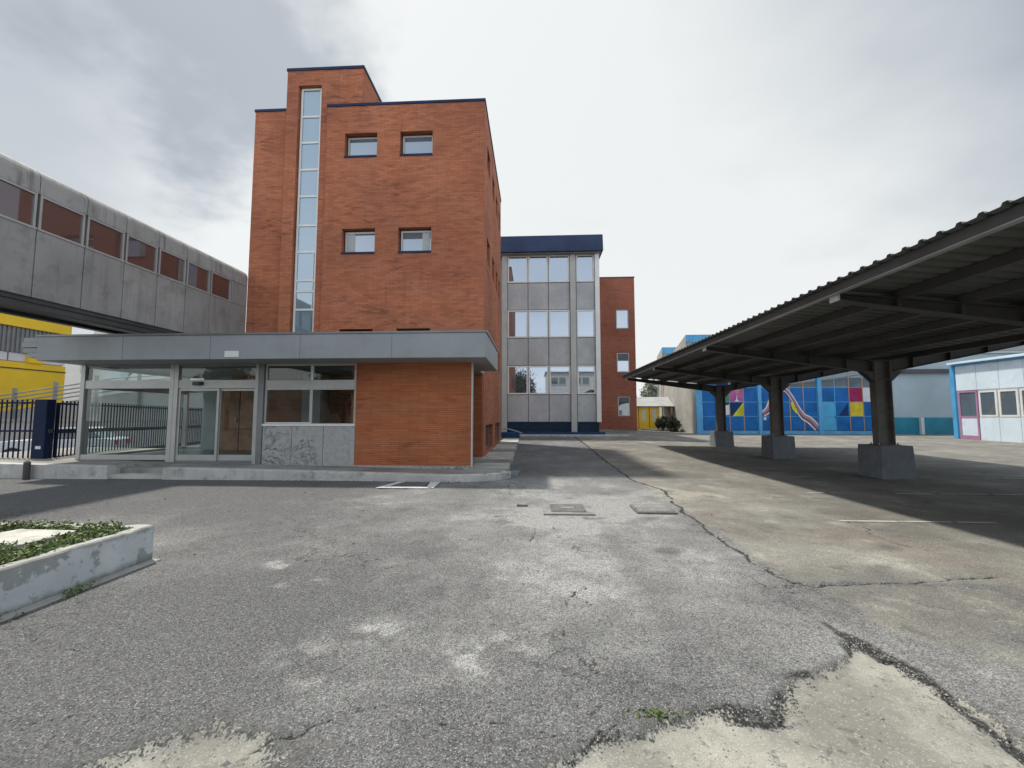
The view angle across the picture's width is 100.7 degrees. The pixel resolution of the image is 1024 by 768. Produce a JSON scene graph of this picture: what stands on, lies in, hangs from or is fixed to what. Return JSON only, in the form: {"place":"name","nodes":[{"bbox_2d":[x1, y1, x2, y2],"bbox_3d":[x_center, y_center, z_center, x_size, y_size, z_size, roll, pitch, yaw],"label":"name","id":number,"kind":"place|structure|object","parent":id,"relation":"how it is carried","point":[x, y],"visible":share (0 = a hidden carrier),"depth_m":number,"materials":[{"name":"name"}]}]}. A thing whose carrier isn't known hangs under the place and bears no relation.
{"place":"outdoors","nodes":[
{"label":"outdoors","id":0,"kind":"place"},
{"bbox_2d":[0,447,506,478],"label":"pavement","id":1,"kind":"structure","parent":0,"point":[132,469],"depth_m":10.72,"materials":[{"name":"concrete"}]},
{"bbox_2d":[30,399,55,458],"bbox_3d":[-12.750,1.299,11.539,0.420,1.760,0.240,0,-4,3],"label":"gate post","id":2,"kind":"object","parent":1,"relation":"on","point":[43,429],"visible":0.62,"depth_m":11.47,"materials":[{"name":"blue metal"}]},
{"bbox_2d":[0,399,34,457],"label":"sliding gate","id":3,"kind":"structure","parent":2,"relation":"attached to","point":[20,424],"depth_m":11.61,"materials":[{"name":"black metal"}]},
{"bbox_2d":[52,401,201,457],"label":"sliding gate","id":4,"kind":"structure","parent":1,"relation":"on","point":[57,430],"depth_m":14.45,"materials":[{"name":"black metal"}]},
{"bbox_2d":[22,330,498,469],"bbox_3d":[-6.383,0.633,12.518,11.840,3.470,4.520,0,-4,3],"label":"entrance lobby","id":5,"kind":"object","parent":1,"relation":"on","point":[400,399],"visible":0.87,"depth_m":11.08,"materials":[{"name":"metal"}]},
{"bbox_2d":[175,389,219,460],"bbox_3d":[-8.403,1.078,11.339,1.135,1.910,0.035,0,-4,3],"label":"sliding door","id":6,"kind":"structure","parent":5,"relation":"in","point":[177,457],"depth_m":11.31,"materials":[{"name":"metal"}]},
{"bbox_2d":[220,391,240,449],"bbox_3d":[-9.690,1.222,14.527,0.680,2.050,0.120,0,-4,3],"label":"interior door","id":7,"kind":"structure","parent":5,"relation":"in","point":[231,400],"depth_m":14.51,"materials":[{"name":"wood"}]},
{"bbox_2d":[217,389,254,460],"bbox_3d":[-7.352,1.077,11.324,1.025,1.910,0.035,0,-4,3],"label":"sliding door","id":8,"kind":"structure","parent":5,"relation":"in","point":[219,457],"depth_m":11.28,"materials":[{"name":"metal"}]},
{"bbox_2d":[238,388,254,449],"bbox_3d":[-8.925,1.121,14.518,0.750,2.250,0.088,0,-4,3],"label":"interior door","id":9,"kind":"structure","parent":5,"relation":"in","point":[247,397],"depth_m":14.47,"materials":[{"name":"brown wood"}]},
{"bbox_2d":[262,363,356,425],"bbox_3d":[-5.356,0.284,11.250,2.506,1.655,0.130,0,-4,3],"label":"window","id":10,"kind":"structure","parent":5,"relation":"in","point":[312,384],"depth_m":11.24,"materials":[{"name":"metal"}]},
{"bbox_2d":[473,438,518,470],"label":"pavement","id":11,"kind":"structure","parent":0,"point":[500,454],"depth_m":14.24,"materials":[{"name":"concrete"}]},
{"bbox_2d":[0,429,1023,767],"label":"ground","id":12,"kind":"structure","parent":0,"point":[770,621],"depth_m":3.17,"materials":[{"name":"grey asphalt"}]},
{"bbox_2d":[22,461,30,479],"bbox_3d":[-11.628,2.060,10.159,0.127,0.440,0.130,0,-4,3],"label":"bollard","id":13,"kind":"object","parent":12,"relation":"on","point":[26,470],"visible":1,"depth_m":10.12,"materials":[{"name":"concrete"}]},
{"bbox_2d":[0,313,71,410],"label":"yellow warehouse","id":14,"kind":"structure","parent":12,"relation":"on","point":[20,371],"depth_m":33.32,"materials":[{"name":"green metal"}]},
{"bbox_2d":[0,462,113,478],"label":"kerb","id":15,"kind":"structure","parent":12,"relation":"on","point":[49,471],"depth_m":10.23,"materials":[{"name":"concrete"}]},
{"bbox_2d":[0,427,130,452],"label":"parked car","id":16,"kind":"object","parent":12,"relation":"on","point":[21,445],"visible":0.16,"depth_m":19.07,"materials":[{"name":"paint"}]},
{"bbox_2d":[0,522,161,622],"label":"planter","id":17,"kind":"object","parent":12,"relation":"on","point":[32,583],"visible":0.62,"depth_m":3.68,"materials":[{"name":"paint"}]},
{"bbox_2d":[0,529,77,550],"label":"concrete slab","id":18,"kind":"structure","parent":17,"relation":"on","point":[22,536],"depth_m":4.01,"materials":[{"name":"white concrete"}]},
{"bbox_2d":[0,519,131,565],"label":"weeds","id":19,"kind":"object","parent":17,"relation":"in","point":[8,553],"visible":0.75,"depth_m":4.00,"materials":[{"name":"green plant"}]},
{"bbox_2d":[0,420,201,446],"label":"boundary wall","id":20,"kind":"structure","parent":12,"relation":"on","point":[17,428],"depth_m":24.07,"materials":[{"name":"concrete"}]},
{"bbox_2d":[0,374,202,419],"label":"ramp railing","id":21,"kind":"object","parent":12,"relation":"on","point":[156,399],"visible":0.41,"depth_m":27.53,"materials":[{"name":"grey metal"}]},
{"bbox_2d":[91,331,132,397],"bbox_3d":[-37.047,-0.352,39.179,2.796,10.700,3.228,4,-6,-45],"label":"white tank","id":22,"kind":"object","parent":12,"relation":"on","point":[103,374],"visible":0.02,"depth_m":38.31,"materials":[{"name":"white"}]},
{"bbox_2d":[63,332,245,401],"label":"white factory","id":23,"kind":"structure","parent":12,"relation":"on","point":[72,374],"depth_m":46.72,"materials":[{"name":"clear concrete"}]},
{"bbox_2d":[162,467,510,481],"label":"kerb","id":24,"kind":"structure","parent":12,"relation":"on","point":[188,473],"depth_m":9.97,"materials":[{"name":"concrete"}]},
{"bbox_2d":[0,581,688,721],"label":"moss","id":25,"kind":"object","parent":12,"relation":"on","point":[649,711],"visible":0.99,"depth_m":2.20,"materials":[{"name":"green plant"}]},
{"bbox_2d":[246,65,500,455],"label":"brick tower","id":26,"kind":"structure","parent":12,"relation":"on","point":[371,210],"depth_m":15.19,"materials":[{"name":"red brick"}]},
{"bbox_2d":[0,152,247,333],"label":"covered footbridge","id":27,"kind":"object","parent":26,"relation":"attached to","point":[71,256],"visible":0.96,"depth_m":10.23,"materials":[{"name":"concrete"}]},
{"bbox_2d":[0,177,37,229],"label":"window","id":28,"kind":"structure","parent":27,"relation":"in","point":[18,204],"depth_m":8.60,"materials":[{"name":"glass"}]},
{"bbox_2d":[35,195,85,247],"bbox_3d":[-9.974,-3.581,9.400,0.105,0.780,0.939,0,-4,3],"label":"window","id":29,"kind":"structure","parent":27,"relation":"in","point":[53,218],"depth_m":9.36,"materials":[{"name":"glass"}]},
{"bbox_2d":[84,216,124,262],"bbox_3d":[-9.924,-3.511,10.351,0.105,0.780,0.939,0,-4,3],"label":"window","id":30,"kind":"structure","parent":27,"relation":"in","point":[102,238],"depth_m":10.31,"materials":[{"name":"glass"}]},
{"bbox_2d":[123,233,157,274],"bbox_3d":[-9.874,-3.442,11.302,0.105,0.780,0.939,0,-4,3],"label":"window","id":31,"kind":"structure","parent":27,"relation":"in","point":[138,253],"depth_m":11.28,"materials":[{"name":"glass"}]},
{"bbox_2d":[157,248,185,284],"bbox_3d":[-9.824,-3.372,12.253,0.105,0.780,0.939,0,-4,3],"label":"window","id":32,"kind":"structure","parent":27,"relation":"in","point":[170,266],"depth_m":12.24,"materials":[{"name":"glass"}]},
{"bbox_2d":[185,261,210,293],"bbox_3d":[-9.774,-3.302,13.204,0.105,0.780,0.939,0,-4,3],"label":"window","id":33,"kind":"structure","parent":27,"relation":"in","point":[197,277],"depth_m":13.19,"materials":[{"name":"glass"}]},
{"bbox_2d":[209,271,231,301],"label":"window","id":34,"kind":"structure","parent":27,"relation":"in","point":[220,286],"depth_m":14.16,"materials":[{"name":"glass"}]},
{"bbox_2d":[292,88,321,331],"bbox_3d":[-7.464,-4.704,15.417,0.800,12.700,0.080,0,-4,3],"label":"stair window","id":35,"kind":"structure","parent":26,"relation":"in","point":[310,124],"depth_m":15.52,"materials":[{"name":"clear glass"}]},
{"bbox_2d":[341,232,374,253],"bbox_3d":[-5.443,-5.021,15.116,1.190,0.870,0.265,0,-4,3],"label":"window","id":36,"kind":"structure","parent":26,"relation":"in","point":[364,241],"depth_m":15.20,"materials":[{"name":"glass"}]},
{"bbox_2d":[344,137,376,157],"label":"window","id":37,"kind":"structure","parent":26,"relation":"in","point":[357,147],"depth_m":15.47,"materials":[{"name":"glass"}]},
{"bbox_2d":[398,231,430,252],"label":"window","id":38,"kind":"structure","parent":26,"relation":"in","point":[411,241],"depth_m":15.11,"materials":[{"name":"glass"}]},
{"bbox_2d":[399,135,432,155],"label":"window","id":39,"kind":"structure","parent":26,"relation":"in","point":[412,145],"depth_m":15.36,"materials":[{"name":"glass"}]},
{"bbox_2d":[486,424,488,446],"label":"basement window","id":40,"kind":"structure","parent":26,"relation":"in","point":[487,426],"depth_m":17.17,"materials":[{"name":"metal"}]},
{"bbox_2d":[495,423,496,440],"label":"basement window","id":41,"kind":"structure","parent":26,"relation":"in","point":[495,423],"depth_m":20.73,"materials":[{"name":"metal"}]},
{"bbox_2d":[376,481,439,487],"bbox_3d":[-2.222,2.196,9.253,1.220,0.001,0.880,0,-4,3],"label":"painted marking","id":42,"kind":"object","parent":12,"relation":"on","point":[432,484],"visible":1,"depth_m":9.01,"materials":[{"name":"paint"}]},
{"bbox_2d":[398,482,429,486],"bbox_3d":[-2.148,2.225,9.328,0.560,0.068,0.560,0,-4,3],"label":"drain grate","id":43,"kind":"object","parent":12,"relation":"on","point":[418,484],"visible":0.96,"depth_m":9.24,"materials":[{"name":"metal"}]},
{"bbox_2d":[31,480,847,747],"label":"dry leaves","id":44,"kind":"object","parent":12,"relation":"on","point":[260,746],"visible":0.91,"depth_m":5.56,"materials":[{"name":"brown plant"}]},
{"bbox_2d":[500,428,521,437],"bbox_3d":[-0.163,2.853,24.349,1.523,0.735,0.700,0,-4,3],"label":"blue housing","id":45,"kind":"object","parent":12,"relation":"on","point":[515,434],"visible":0.66,"depth_m":24.00,"materials":[{"name":"metal"}]},
{"bbox_2d":[508,470,519,476],"bbox_3d":[0.027,2.340,10.972,0.310,0.100,1.000,0,-4,3],"label":"drain channel","id":46,"kind":"object","parent":12,"relation":"on","point":[514,473],"visible":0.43,"depth_m":10.88,"materials":[{"name":"metal"}]},
{"bbox_2d":[517,504,527,506],"bbox_3d":[0.173,2.055,7.175,0.180,0.051,0.110,0,-4,3],"label":"valve cover","id":47,"kind":"object","parent":12,"relation":"on","point":[522,505],"visible":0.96,"depth_m":7.12,"materials":[{"name":"metal"}]},
{"bbox_2d":[26,503,1023,767],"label":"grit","id":48,"kind":"object","parent":12,"relation":"on","point":[540,685],"visible":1,"depth_m":2.74,"materials":[{"name":"gravel"}]},
{"bbox_2d":[500,234,629,436],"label":"office block","id":49,"kind":"structure","parent":12,"relation":"on","point":[550,366],"depth_m":26.65,"materials":[{"name":"concrete"}]},
{"bbox_2d":[507,366,527,393],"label":"window","id":50,"kind":"structure","parent":49,"relation":"in","point":[517,382],"depth_m":26.63,"materials":[{"name":"clear glass"}]},
{"bbox_2d":[508,256,527,282],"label":"window","id":51,"kind":"structure","parent":49,"relation":"in","point":[517,265],"depth_m":27.15,"materials":[{"name":"clear glass"}]},
{"bbox_2d":[508,310,527,337],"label":"window","id":52,"kind":"structure","parent":49,"relation":"in","point":[517,319],"depth_m":26.89,"materials":[{"name":"clear glass"}]},
{"bbox_2d":[528,255,547,282],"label":"window","id":53,"kind":"structure","parent":49,"relation":"in","point":[537,265],"depth_m":27.08,"materials":[{"name":"clear glass"}]},
{"bbox_2d":[528,310,547,337],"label":"window","id":54,"kind":"structure","parent":49,"relation":"in","point":[537,319],"depth_m":26.82,"materials":[{"name":"clear glass"}]},
{"bbox_2d":[529,366,548,393],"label":"window","id":55,"kind":"structure","parent":49,"relation":"in","point":[538,375],"depth_m":26.56,"materials":[{"name":"clear glass"}]},
{"bbox_2d":[549,255,568,282],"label":"window","id":56,"kind":"structure","parent":49,"relation":"in","point":[558,264],"depth_m":27.01,"materials":[{"name":"clear glass"}]},
{"bbox_2d":[549,310,569,337],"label":"window","id":57,"kind":"structure","parent":49,"relation":"in","point":[559,320],"depth_m":26.75,"materials":[{"name":"clear glass"}]},
{"bbox_2d":[549,366,570,393],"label":"window","id":58,"kind":"structure","parent":49,"relation":"in","point":[559,376],"depth_m":26.49,"materials":[{"name":"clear glass"}]},
{"bbox_2d":[576,254,593,281],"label":"window","id":59,"kind":"structure","parent":49,"relation":"in","point":[584,263],"depth_m":26.92,"materials":[{"name":"clear glass"}]},
{"bbox_2d":[576,309,594,337],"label":"window","id":60,"kind":"structure","parent":49,"relation":"in","point":[586,317],"depth_m":26.67,"materials":[{"name":"clear glass"}]},
{"bbox_2d":[577,365,595,393],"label":"window","id":61,"kind":"structure","parent":49,"relation":"in","point":[586,375],"depth_m":26.40,"materials":[{"name":"clear glass"}]},
{"bbox_2d":[543,503,595,515],"bbox_3d":[0.904,2.040,6.891,0.790,0.074,0.800,0,-4,3],"label":"manhole cover","id":62,"kind":"object","parent":12,"relation":"on","point":[573,509],"visible":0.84,"depth_m":6.76,"materials":[{"name":"metal"}]},
{"bbox_2d":[599,276,636,430],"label":"brick wing","id":63,"kind":"structure","parent":12,"relation":"on","point":[618,359],"depth_m":32.90,"materials":[{"name":"red brick"}]},
{"bbox_2d":[616,310,628,327],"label":"window","id":64,"kind":"structure","parent":63,"relation":"in","point":[622,321],"depth_m":33.14,"materials":[{"name":"glass"}]},
{"bbox_2d":[617,353,629,371],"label":"window","id":65,"kind":"structure","parent":63,"relation":"in","point":[622,358],"depth_m":32.89,"materials":[{"name":"glass"}]},
{"bbox_2d":[618,397,629,415],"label":"window","id":66,"kind":"structure","parent":63,"relation":"in","point":[623,402],"depth_m":32.64,"materials":[{"name":"glass"}]},
{"bbox_2d":[639,379,657,396],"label":"tree","id":67,"kind":"object","parent":12,"relation":"on","point":[651,390],"visible":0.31,"depth_m":58.56,"materials":[{"name":"green plant"}]},
{"bbox_2d":[629,504,677,514],"bbox_3d":[2.280,2.041,6.869,0.620,0.069,0.580,0,-4,3],"label":"manhole cover","id":68,"kind":"object","parent":12,"relation":"on","point":[654,509],"visible":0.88,"depth_m":6.75,"materials":[{"name":"concrete"}]},
{"bbox_2d":[637,397,673,428],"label":"yellow shed","id":69,"kind":"structure","parent":12,"relation":"on","point":[648,413],"depth_m":35.33,"materials":[{"name":"paint"}]},
{"bbox_2d":[638,407,648,427],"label":"door","id":70,"kind":"structure","parent":69,"relation":"in","point":[643,412],"depth_m":35.32,"materials":[{"name":"yellow paint"}]},
{"bbox_2d":[649,407,658,427],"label":"door","id":71,"kind":"structure","parent":69,"relation":"in","point":[653,411],"depth_m":35.28,"materials":[{"name":"yellow paint"}]},
{"bbox_2d":[654,415,669,430],"bbox_3d":[11.641,2.987,32.869,1.124,1.377,1.183,4,-6,-40],"label":"bush","id":72,"kind":"object","parent":12,"relation":"on","point":[662,422],"visible":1,"depth_m":32.74,"materials":[{"name":"green plant"}]},
{"bbox_2d":[666,415,682,431],"bbox_3d":[12.693,3.217,33.362,1.424,1.600,2.572,0,-4,3],"label":"hedge","id":73,"kind":"object","parent":12,"relation":"on","point":[674,422],"visible":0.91,"depth_m":32.98,"materials":[{"name":"green plant"}]},
{"bbox_2d":[541,636,1022,767],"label":"rubble","id":74,"kind":"object","parent":12,"relation":"on","point":[782,697],"visible":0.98,"depth_m":2.23,"materials":[{"name":"concrete"}]},
{"bbox_2d":[621,196,1023,479],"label":"carport","id":75,"kind":"object","parent":12,"relation":"on","point":[956,291],"visible":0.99,"depth_m":8.36,"materials":[{"name":"metal"}]},
{"bbox_2d":[657,335,1023,433],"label":"factory hall","id":76,"kind":"structure","parent":12,"relation":"on","point":[840,403],"depth_m":29.94,"materials":[{"name":"paint"}]},
{"bbox_2d":[702,382,758,433],"bbox_3d":[15.527,0.952,30.309,3.860,5.200,0.084,0,-4,3],"label":"sliding door","id":77,"kind":"structure","parent":76,"relation":"in","point":[741,404],"depth_m":30.21,"materials":[{"name":"blue paint"}]},
{"bbox_2d":[761,378,818,433],"bbox_3d":[19.672,0.936,30.089,4.006,5.200,0.090,0,-4,3],"label":"sliding door","id":78,"kind":"structure","parent":76,"relation":"in","point":[799,398],"depth_m":30.00,"materials":[{"name":"blue paint"}]},
{"bbox_2d":[821,371,871,433],"bbox_3d":[23.740,0.920,29.865,3.790,5.200,0.112,0,-4,3],"label":"sliding door","id":79,"kind":"structure","parent":76,"relation":"in","point":[846,404],"depth_m":29.84,"materials":[{"name":"blue paint"}]},
{"bbox_2d":[806,492,1021,494],"bbox_3d":[9.605,2.125,8.152,7.606,0.001,0.091,0,-4,3],"label":"parking line","id":80,"kind":"object","parent":12,"relation":"on","point":[930,493],"visible":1,"depth_m":8.26,"materials":[{"name":"white paint"}]},
{"bbox_2d":[839,520,995,522],"bbox_3d":[9.073,1.960,5.907,8.689,0.001,0.090,0,-4,3],"label":"parking line","id":81,"kind":"object","parent":12,"relation":"on","point":[911,521],"visible":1,"depth_m":6.08,"materials":[{"name":"white paint"}]},
{"bbox_2d":[946,353,1023,442],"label":"white annex","id":82,"kind":"object","parent":12,"relation":"on","point":[987,397],"visible":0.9,"depth_m":23.50,"materials":[{"name":"paint"}]},
{"bbox_2d":[958,391,980,439],"bbox_3d":[26.532,1.811,24.599,0.070,2.810,1.080,0,-4,3],"label":"door","id":83,"kind":"structure","parent":82,"relation":"in","point":[968,401],"depth_m":24.58,"materials":[{"name":"pink glass"}]},
{"bbox_2d":[978,390,998,416],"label":"window","id":84,"kind":"structure","parent":82,"relation":"in","point":[988,399],"depth_m":23.55,"materials":[{"name":"clear glass"}]},
{"bbox_2d":[998,389,1020,416],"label":"window","id":85,"kind":"structure","parent":82,"relation":"in","point":[1009,400],"depth_m":22.51,"materials":[{"name":"clear glass"}]},
{"bbox_2d":[1019,388,1023,416],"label":"window","id":86,"kind":"structure","parent":82,"relation":"in","point":[1021,391],"depth_m":21.91,"materials":[{"name":"white glass"}]},
{"bbox_2d":[0,0,1023,396],"label":"sky","id":87,"kind":"structure","parent":0,"point":[736,160],"materials":[{"name":"white"}]}
]}

